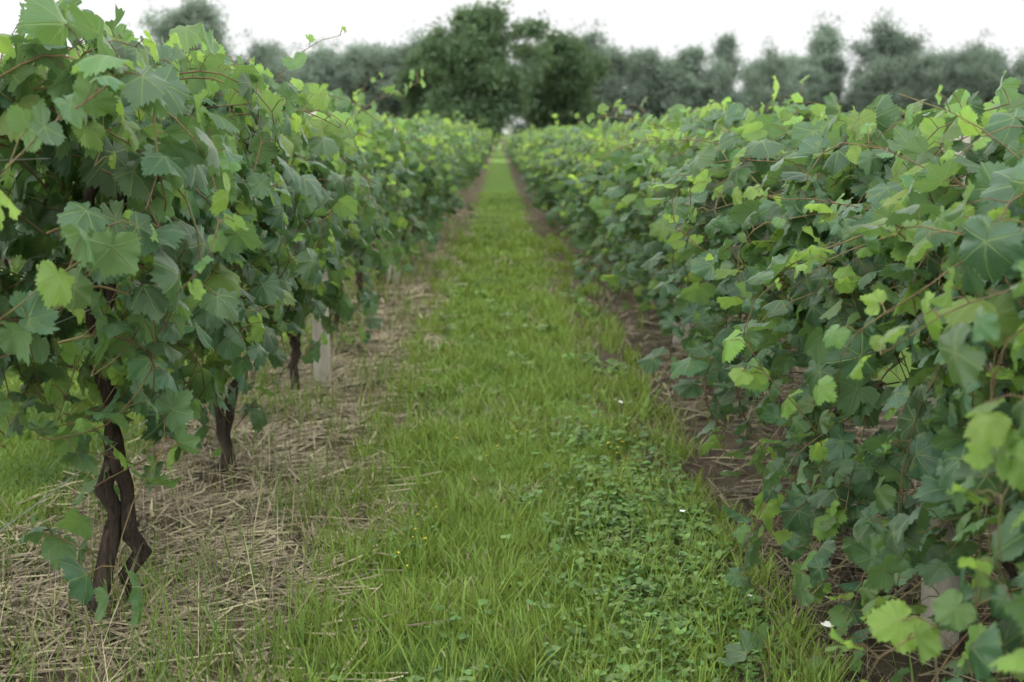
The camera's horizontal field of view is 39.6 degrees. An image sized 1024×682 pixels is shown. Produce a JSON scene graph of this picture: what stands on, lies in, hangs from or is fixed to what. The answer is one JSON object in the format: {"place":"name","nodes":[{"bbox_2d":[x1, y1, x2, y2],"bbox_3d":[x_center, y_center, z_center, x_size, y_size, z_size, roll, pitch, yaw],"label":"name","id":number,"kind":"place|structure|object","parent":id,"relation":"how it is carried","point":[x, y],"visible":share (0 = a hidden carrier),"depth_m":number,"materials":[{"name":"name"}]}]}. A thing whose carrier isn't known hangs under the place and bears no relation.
{"place":"outdoors","nodes":[
{"label":"outdoors","id":0,"kind":"place"},
{"bbox_2d":[0,138,1017,681],"bbox_3d":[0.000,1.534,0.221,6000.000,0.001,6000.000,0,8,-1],"label":"ground","id":1,"kind":"structure","parent":0,"point":[500,174],"depth_m":6.62,"materials":[{"name":"green plant"}]},
{"bbox_2d":[0,178,57,277],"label":"grapevine","id":2,"kind":"object","parent":1,"relation":"on","point":[15,264],"visible":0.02,"depth_m":11.04,"materials":[{"name":"green plant"}]},
{"bbox_2d":[128,0,235,56],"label":"tree","id":3,"kind":"object","parent":1,"relation":"on","point":[158,29],"visible":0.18,"depth_m":126.03,"materials":[{"name":"green plant"}]},
{"bbox_2d":[0,0,371,652],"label":"grapevine","id":4,"kind":"object","parent":1,"relation":"on","point":[108,108],"visible":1,"depth_m":3.90,"materials":[{"name":"green plant"}]},
{"bbox_2d":[171,0,228,52],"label":"tree","id":5,"kind":"object","parent":1,"relation":"on","point":[197,8],"visible":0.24,"depth_m":126.60,"materials":[{"name":"green plant"}]},
{"bbox_2d":[5,26,410,475],"bbox_3d":[-1.306,-0.342,6.458,1.596,2.051,3.206,0,8,-1],"label":"grapevine","id":6,"kind":"object","parent":1,"relation":"on","point":[317,214],"visible":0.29,"depth_m":6.38,"materials":[{"name":"green plant"}]},
{"bbox_2d":[223,36,239,57],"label":"tree","id":7,"kind":"object","parent":1,"relation":"on","point":[234,46],"depth_m":152.28,"materials":[{"name":"green plant"}]},
{"bbox_2d":[0,111,467,530],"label":"trellis posts","id":8,"kind":"object","parent":1,"relation":"on","point":[324,359],"visible":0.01,"depth_m":8.83,"materials":[{"name":"grey wood"}]},
{"bbox_2d":[229,57,273,77],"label":"tree","id":9,"kind":"object","parent":1,"relation":"on","point":[235,61],"visible":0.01,"depth_m":129.81,"materials":[{"name":"green plant"}]},
{"bbox_2d":[245,38,295,83],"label":"tree","id":10,"kind":"object","parent":1,"relation":"on","point":[276,43],"visible":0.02,"depth_m":142.01,"materials":[{"name":"green plant"}]},
{"bbox_2d":[228,27,319,93],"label":"tree","id":11,"kind":"object","parent":1,"relation":"on","point":[272,63],"visible":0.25,"depth_m":129.57,"materials":[{"name":"green plant"}]},
{"bbox_2d":[292,37,335,57],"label":"tree","id":12,"kind":"object","parent":1,"relation":"on","point":[321,44],"depth_m":158.02,"materials":[{"name":"green plant"}]},
{"bbox_2d":[288,34,344,77],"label":"tree","id":13,"kind":"object","parent":1,"relation":"on","point":[333,52],"visible":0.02,"depth_m":145.74,"materials":[{"name":"green plant"}]},
{"bbox_2d":[289,40,345,109],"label":"tree","id":14,"kind":"object","parent":1,"relation":"on","point":[331,62],"visible":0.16,"depth_m":136.82,"materials":[{"name":"green plant"}]},
{"bbox_2d":[279,40,361,109],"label":"tree","id":15,"kind":"object","parent":1,"relation":"on","point":[309,70],"visible":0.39,"depth_m":134.69,"materials":[{"name":"green plant"}]},
{"bbox_2d":[236,113,405,394],"bbox_3d":[-1.328,-0.586,8.625,1.506,1.899,3.117,0,8,-1],"label":"grapevine","id":16,"kind":"object","parent":1,"relation":"on","point":[363,221],"visible":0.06,"depth_m":8.51,"materials":[{"name":"green plant"}]},
{"bbox_2d":[326,66,361,111],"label":"tree","id":17,"kind":"object","parent":1,"relation":"on","point":[339,79],"visible":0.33,"depth_m":135.03,"materials":[{"name":"green plant"}]},
{"bbox_2d":[295,69,425,344],"bbox_3d":[-1.332,-0.974,10.790,1.487,2.058,3.415,0,8,-1],"label":"grapevine","id":18,"kind":"object","parent":1,"relation":"on","point":[376,133],"visible":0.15,"depth_m":10.19,"materials":[{"name":"green plant"}]},
{"bbox_2d":[329,38,394,111],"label":"tree","id":19,"kind":"object","parent":1,"relation":"on","point":[352,53],"visible":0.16,"depth_m":135.81,"materials":[{"name":"green plant"}]},
{"bbox_2d":[303,83,443,310],"bbox_3d":[-1.360,-1.226,12.629,1.466,2.029,3.117,0,8,-1],"label":"grapevine","id":20,"kind":"object","parent":1,"relation":"on","point":[405,175],"visible":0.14,"depth_m":12.25,"materials":[{"name":"green plant"}]},
{"bbox_2d":[347,44,402,116],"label":"tree","id":21,"kind":"object","parent":1,"relation":"on","point":[372,59],"visible":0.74,"depth_m":132.62,"materials":[{"name":"green plant"}]},
{"bbox_2d":[385,99,406,116],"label":"tree","id":22,"kind":"object","parent":1,"relation":"on","point":[393,110],"visible":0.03,"depth_m":143.35,"materials":[{"name":"green plant"}]},
{"bbox_2d":[386,40,409,49],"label":"tree","id":23,"kind":"object","parent":1,"relation":"on","point":[393,46],"depth_m":162.70,"materials":[{"name":"green plant"}]},
{"bbox_2d":[344,102,452,284],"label":"grapevine","id":24,"kind":"object","parent":1,"relation":"on","point":[422,171],"visible":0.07,"depth_m":14.72,"materials":[{"name":"green plant"}]},
{"bbox_2d":[371,26,427,118],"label":"tree","id":25,"kind":"object","parent":1,"relation":"on","point":[396,54],"visible":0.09,"depth_m":132.96,"materials":[{"name":"green plant"}]},
{"bbox_2d":[369,31,442,103],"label":"tree","id":26,"kind":"object","parent":1,"relation":"on","point":[385,83],"visible":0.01,"depth_m":130.01,"materials":[{"name":"green plant"}]},
{"bbox_2d":[350,118,474,260],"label":"grapevine","id":27,"kind":"object","parent":1,"relation":"on","point":[429,201],"visible":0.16,"depth_m":16.16,"materials":[{"name":"green plant"}]},
{"bbox_2d":[387,45,446,121],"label":"tree","id":28,"kind":"object","parent":1,"relation":"on","point":[412,99],"visible":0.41,"depth_m":108.81,"materials":[{"name":"green plant"}]},
{"bbox_2d":[387,109,481,185],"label":"grapevine","id":29,"kind":"object","parent":1,"relation":"on","point":[426,114],"visible":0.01,"depth_m":27.11,"materials":[{"name":"green plant"}]},
{"bbox_2d":[386,114,483,217],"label":"grapevine","id":30,"kind":"object","parent":1,"relation":"on","point":[466,161],"depth_m":25.02,"materials":[{"name":"green plant"}]},
{"bbox_2d":[400,117,478,245],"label":"grapevine","id":31,"kind":"object","parent":1,"relation":"on","point":[428,129],"visible":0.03,"depth_m":18.43,"materials":[{"name":"green plant"}]},
{"bbox_2d":[402,113,482,179],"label":"grapevine","id":32,"kind":"object","parent":1,"relation":"on","point":[462,115],"depth_m":31.23,"materials":[{"name":"green plant"}]},
{"bbox_2d":[404,113,484,230],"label":"grapevine","id":33,"kind":"object","parent":1,"relation":"on","point":[446,122],"visible":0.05,"depth_m":22.63,"materials":[{"name":"green plant"}]},
{"bbox_2d":[406,120,496,235],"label":"grapevine","id":34,"kind":"object","parent":1,"relation":"on","point":[449,191],"visible":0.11,"depth_m":20.84,"materials":[{"name":"green plant"}]},
{"bbox_2d":[451,124,478,205],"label":"grapevine","id":35,"kind":"object","parent":1,"relation":"on","point":[467,168],"visible":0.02,"depth_m":29.12,"materials":[{"name":"green plant"}]},
{"bbox_2d":[461,139,483,189],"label":"grapevine","id":36,"kind":"object","parent":1,"relation":"on","point":[481,166],"visible":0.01,"depth_m":38.90,"materials":[{"name":"green plant"}]},
{"bbox_2d":[462,126,484,181],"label":"grapevine","id":37,"kind":"object","parent":1,"relation":"on","point":[482,147],"depth_m":35.78,"materials":[{"name":"green plant"}]},
{"bbox_2d":[465,119,486,186],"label":"grapevine","id":38,"kind":"object","parent":1,"relation":"on","point":[474,134],"visible":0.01,"depth_m":40.74,"materials":[{"name":"green plant"}]},
{"bbox_2d":[459,125,494,192],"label":"grapevine","id":39,"kind":"object","parent":1,"relation":"on","point":[472,177],"visible":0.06,"depth_m":32.57,"materials":[{"name":"green plant"}]},
{"bbox_2d":[468,124,491,138],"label":"grapevine","id":40,"kind":"object","parent":1,"relation":"on","point":[481,131],"visible":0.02,"depth_m":53.38,"materials":[{"name":"green plant"}]},
{"bbox_2d":[472,137,492,179],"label":"grapevine","id":41,"kind":"object","parent":1,"relation":"on","point":[479,173],"visible":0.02,"depth_m":45.28,"materials":[{"name":"green plant"}]},
{"bbox_2d":[472,130,493,171],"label":"grapevine","id":42,"kind":"object","parent":1,"relation":"on","point":[483,142],"visible":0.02,"depth_m":51.64,"materials":[{"name":"green plant"}]},
{"bbox_2d":[470,130,497,175],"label":"grapevine","id":43,"kind":"object","parent":1,"relation":"on","point":[482,159],"visible":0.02,"depth_m":43.96,"materials":[{"name":"green plant"}]},
{"bbox_2d":[475,130,495,162],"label":"grapevine","id":44,"kind":"object","parent":1,"relation":"on","point":[488,146],"visible":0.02,"depth_m":61.40,"materials":[{"name":"green plant"}]},
{"bbox_2d":[410,0,563,155],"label":"tree","id":45,"kind":"object","parent":1,"relation":"on","point":[484,77],"visible":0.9,"depth_m":101.07,"materials":[{"name":"green plant"}]},
{"bbox_2d":[0,214,997,681],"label":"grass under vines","id":46,"kind":"structure","parent":1,"relation":"on","point":[216,628],"depth_m":4.93,"materials":[{"name":"beige plant"}]},
{"bbox_2d":[0,190,1003,681],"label":"grass","id":47,"kind":"structure","parent":1,"relation":"on","point":[502,644],"depth_m":5.79,"materials":[{"name":"plant"}]},
{"bbox_2d":[498,136,510,159],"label":"grapevine","id":48,"kind":"object","parent":1,"relation":"on","point":[506,150],"visible":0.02,"depth_m":77.81,"materials":[{"name":"green plant"}]},
{"bbox_2d":[0,208,1023,681],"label":"soil","id":49,"kind":"structure","parent":1,"relation":"on","point":[192,524],"depth_m":5.47,"materials":[{"name":"brown soil"}]},
{"bbox_2d":[508,130,527,175],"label":"grapevine","id":50,"kind":"object","parent":1,"relation":"on","point":[519,146],"depth_m":44.69,"materials":[{"name":"green plant"}]},
{"bbox_2d":[504,136,535,192],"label":"grapevine","id":51,"kind":"object","parent":1,"relation":"on","point":[525,176],"visible":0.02,"depth_m":34.62,"materials":[{"name":"green plant"}]},
{"bbox_2d":[509,115,533,131],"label":"tree","id":52,"kind":"object","parent":1,"relation":"on","point":[520,122],"depth_m":165.93,"materials":[{"name":"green plant"}]},
{"bbox_2d":[507,61,540,133],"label":"tree","id":53,"kind":"object","parent":1,"relation":"on","point":[521,126],"visible":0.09,"depth_m":144.17,"materials":[{"name":"green plant"}]},
{"bbox_2d":[495,128,559,172],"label":"grapevine","id":54,"kind":"object","parent":1,"relation":"on","point":[513,148],"visible":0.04,"depth_m":51.16,"materials":[{"name":"green plant"}]},
{"bbox_2d":[502,120,576,198],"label":"grapevine","id":55,"kind":"object","parent":1,"relation":"on","point":[528,190],"visible":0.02,"depth_m":32.57,"materials":[{"name":"green plant"}]},
{"bbox_2d":[496,125,602,233],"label":"grapevine","id":56,"kind":"object","parent":1,"relation":"on","point":[547,195],"visible":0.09,"depth_m":22.31,"materials":[{"name":"green plant"}]},
{"bbox_2d":[512,121,590,194],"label":"grapevine","id":57,"kind":"object","parent":1,"relation":"on","point":[554,128],"visible":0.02,"depth_m":30.45,"materials":[{"name":"green plant"}]},
{"bbox_2d":[526,126,588,212],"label":"grapevine","id":58,"kind":"object","parent":1,"relation":"on","point":[534,170],"visible":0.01,"depth_m":27.13,"materials":[{"name":"green plant"}]},
{"bbox_2d":[505,125,610,213],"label":"grapevine","id":59,"kind":"object","parent":1,"relation":"on","point":[533,160],"visible":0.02,"depth_m":24.70,"materials":[{"name":"green plant"}]},
{"bbox_2d":[508,25,614,130],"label":"tree","id":60,"kind":"object","parent":1,"relation":"on","point":[561,88],"visible":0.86,"depth_m":108.97,"materials":[{"name":"green plant"}]},
{"bbox_2d":[517,124,607,247],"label":"grapevine","id":61,"kind":"object","parent":1,"relation":"on","point":[562,165],"visible":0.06,"depth_m":18.07,"materials":[{"name":"green plant"}]},
{"bbox_2d":[328,285,800,681],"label":"clover patch","id":62,"kind":"object","parent":1,"relation":"on","point":[682,615],"visible":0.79,"depth_m":5.10,"materials":[{"name":"green plant"}]},
{"bbox_2d":[544,128,603,233],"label":"grapevine","id":63,"kind":"object","parent":1,"relation":"on","point":[561,180],"visible":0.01,"depth_m":20.31,"materials":[{"name":"green plant"}]},
{"bbox_2d":[526,113,660,291],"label":"grapevine","id":64,"kind":"object","parent":1,"relation":"on","point":[578,241],"visible":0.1,"depth_m":14.07,"materials":[{"name":"green plant"}]},
{"bbox_2d":[525,109,669,263],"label":"grapevine","id":65,"kind":"object","parent":1,"relation":"on","point":[584,234],"visible":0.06,"depth_m":16.21,"materials":[{"name":"green plant"}]},
{"bbox_2d":[569,18,628,122],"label":"tree","id":66,"kind":"object","parent":1,"relation":"on","point":[592,37],"visible":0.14,"depth_m":133.98,"materials":[{"name":"green plant"}]},
{"bbox_2d":[604,39,625,116],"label":"tree","id":67,"kind":"object","parent":1,"relation":"on","point":[621,48],"depth_m":165.32,"materials":[{"name":"green plant"}]},
{"bbox_2d":[398,354,833,646],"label":"wildflowers","id":68,"kind":"object","parent":1,"relation":"on","point":[827,623],"visible":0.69,"depth_m":5.56,"materials":[{"name":"white plant"}]},
{"bbox_2d":[589,42,652,127],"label":"tree","id":69,"kind":"object","parent":1,"relation":"on","point":[611,89],"visible":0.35,"depth_m":133.36,"materials":[{"name":"green plant"}]},
{"bbox_2d":[619,47,642,124],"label":"tree","id":70,"kind":"object","parent":1,"relation":"on","point":[632,80],"visible":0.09,"depth_m":148.08,"materials":[{"name":"green plant"}]},
{"bbox_2d":[621,45,666,118],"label":"tree","id":71,"kind":"object","parent":1,"relation":"on","point":[646,86],"visible":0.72,"depth_m":133.24,"materials":[{"name":"green plant"}]},
{"bbox_2d":[563,96,752,303],"bbox_3d":[1.325,-1.121,12.209,1.781,1.920,3.447,0,8,-1],"label":"grapevine","id":72,"kind":"object","parent":1,"relation":"on","point":[615,254],"visible":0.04,"depth_m":12.13,"materials":[{"name":"green plant"}]},
{"bbox_2d":[645,56,712,119],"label":"tree","id":73,"kind":"object","parent":1,"relation":"on","point":[679,86],"visible":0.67,"depth_m":132.70,"materials":[{"name":"green plant"}]},
{"bbox_2d":[561,104,802,347],"bbox_3d":[1.380,-0.806,10.429,1.957,1.801,3.210,-1,8,-9],"label":"grapevine","id":74,"kind":"object","parent":1,"relation":"on","point":[623,168],"visible":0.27,"depth_m":10.01,"materials":[{"name":"green plant"}]},
{"bbox_2d":[666,41,724,111],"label":"tree","id":75,"kind":"object","parent":1,"relation":"on","point":[693,59],"visible":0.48,"depth_m":134.52,"materials":[{"name":"green plant"}]},
{"bbox_2d":[694,56,747,102],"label":"tree","id":76,"kind":"object","parent":1,"relation":"on","point":[724,78],"visible":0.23,"depth_m":136.95,"materials":[{"name":"green plant"}]},
{"bbox_2d":[707,28,747,99],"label":"tree","id":77,"kind":"object","parent":1,"relation":"on","point":[726,44],"visible":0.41,"depth_m":153.65,"materials":[{"name":"green plant"}]},
{"bbox_2d":[584,75,903,406],"bbox_3d":[1.429,-0.567,8.305,2.001,1.951,3.305,0,8,-1],"label":"grapevine","id":78,"kind":"object","parent":1,"relation":"on","point":[733,115],"visible":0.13,"depth_m":8.06,"materials":[{"name":"green plant"}]},
{"bbox_2d":[736,55,786,113],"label":"tree","id":79,"kind":"object","parent":1,"relation":"on","point":[755,61],"visible":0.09,"depth_m":141.11,"materials":[{"name":"green plant"}]},
{"bbox_2d":[732,36,812,115],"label":"tree","id":80,"kind":"object","parent":1,"relation":"on","point":[777,66],"visible":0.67,"depth_m":132.46,"materials":[{"name":"green plant"}]},
{"bbox_2d":[584,136,970,649],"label":"trellis posts","id":81,"kind":"object","parent":1,"relation":"on","point":[951,583],"visible":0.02,"depth_m":4.33,"materials":[{"name":"grey wood"}]},
{"bbox_2d":[763,50,812,61],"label":"tree","id":82,"kind":"object","parent":1,"relation":"on","point":[794,55],"depth_m":167.53,"materials":[{"name":"green plant"}]},
{"bbox_2d":[778,48,801,105],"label":"tree","id":83,"kind":"object","parent":1,"relation":"on","point":[793,64],"visible":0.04,"depth_m":145.79,"materials":[{"name":"green plant"}]},
{"bbox_2d":[568,98,1014,509],"bbox_3d":[1.400,-0.183,6.229,2.340,1.767,3.530,0,8,-1],"label":"grapevine","id":84,"kind":"object","parent":1,"relation":"on","point":[759,149],"visible":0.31,"depth_m":5.71,"materials":[{"name":"green plant"}]},
{"bbox_2d":[785,78,825,104],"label":"tree","id":85,"kind":"object","parent":1,"relation":"on","point":[822,103],"visible":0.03,"depth_m":141.71,"materials":[{"name":"green plant"}]},
{"bbox_2d":[787,64,837,119],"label":"tree","id":86,"kind":"object","parent":1,"relation":"on","point":[815,78],"visible":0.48,"depth_m":139.35,"materials":[{"name":"green plant"}]},
{"bbox_2d":[794,10,859,100],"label":"tree","id":87,"kind":"object","parent":1,"relation":"on","point":[827,38],"visible":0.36,"depth_m":151.77,"materials":[{"name":"green plant"}]},
{"bbox_2d":[807,49,863,112],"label":"tree","id":88,"kind":"object","parent":1,"relation":"on","point":[827,63],"visible":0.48,"depth_m":148.40,"materials":[{"name":"green plant"}]},
{"bbox_2d":[843,85,864,107],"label":"tree","id":89,"kind":"object","parent":1,"relation":"on","point":[851,96],"depth_m":171.07,"materials":[{"name":"green plant"}]},
{"bbox_2d":[693,70,1023,681],"bbox_3d":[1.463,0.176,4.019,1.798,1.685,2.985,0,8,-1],"label":"grapevine","id":90,"kind":"object","parent":1,"relation":"on","point":[880,481],"visible":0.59,"depth_m":3.87,"materials":[{"name":"green plant"}]},
{"bbox_2d":[845,52,919,120],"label":"tree","id":91,"kind":"object","parent":1,"relation":"on","point":[876,80],"visible":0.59,"depth_m":134.88,"materials":[{"name":"green plant"}]},
{"bbox_2d":[834,6,934,118],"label":"tree","id":92,"kind":"object","parent":1,"relation":"on","point":[885,38],"visible":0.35,"depth_m":142.43,"materials":[{"name":"green plant"}]},
{"bbox_2d":[856,18,926,110],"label":"tree","id":93,"kind":"object","parent":1,"relation":"on","point":[905,51],"visible":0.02,"depth_m":147.55,"materials":[{"name":"green plant"}]},
{"bbox_2d":[813,203,1023,681],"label":"grapevine","id":94,"kind":"object","parent":1,"relation":"on","point":[992,251],"visible":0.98,"depth_m":2.65,"materials":[{"name":"green plant"}]},
{"bbox_2d":[894,44,953,113],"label":"tree","id":95,"kind":"object","parent":1,"relation":"on","point":[927,76],"visible":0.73,"depth_m":134.86,"materials":[{"name":"green plant"}]},
{"bbox_2d":[916,46,959,95],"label":"tree","id":96,"kind":"object","parent":1,"relation":"on","point":[946,57],"visible":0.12,"depth_m":138.31,"materials":[{"name":"green plant"}]},
{"bbox_2d":[901,100,992,127],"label":"grapevine","id":97,"kind":"object","parent":1,"relation":"on","point":[904,124],"depth_m":13.76,"materials":[{"name":"green plant"}]},
{"bbox_2d":[940,39,990,109],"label":"tree","id":98,"kind":"object","parent":1,"relation":"on","point":[962,72],"visible":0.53,"depth_m":136.13,"materials":[{"name":"green plant"}]},
{"bbox_2d":[934,205,1023,376],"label":"grapevine","id":99,"kind":"object","parent":1,"relation":"on","point":[941,223],"visible":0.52,"depth_m":3.09,"materials":[{"name":"green plant"}]},
{"bbox_2d":[959,26,1007,103],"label":"tree","id":100,"kind":"object","parent":1,"relation":"on","point":[989,73],"visible":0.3,"depth_m":136.43,"materials":[{"name":"green plant"}]},
{"bbox_2d":[970,43,1011,68],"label":"tree","id":101,"kind":"object","parent":1,"relation":"on","point":[1000,54],"visible":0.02,"depth_m":168.81,"materials":[{"name":"green plant"}]},
{"bbox_2d":[977,43,1012,102],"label":"tree","id":102,"kind":"object","parent":1,"relation":"on","point":[994,53],"visible":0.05,"depth_m":142.48,"materials":[{"name":"green plant"}]},
{"bbox_2d":[988,49,1023,101],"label":"tree","id":103,"kind":"object","parent":1,"relation":"on","point":[1021,86],"visible":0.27,"depth_m":139.19,"materials":[{"name":"green plant"}]},
{"bbox_2d":[990,52,1023,94],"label":"tree","id":104,"kind":"object","parent":1,"relation":"on","point":[1018,70],"visible":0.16,"depth_m":139.02,"materials":[{"name":"green plant"}]},
{"bbox_2d":[1004,46,1023,66],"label":"tree","id":105,"kind":"object","parent":1,"relation":"on","point":[1018,56],"visible":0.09,"depth_m":141.93,"materials":[{"name":"green plant"}]},
{"bbox_2d":[0,0,1023,135],"label":"sky","id":106,"kind":"structure","parent":0,"point":[666,24],"materials":[{"name":"white"}]}
]}

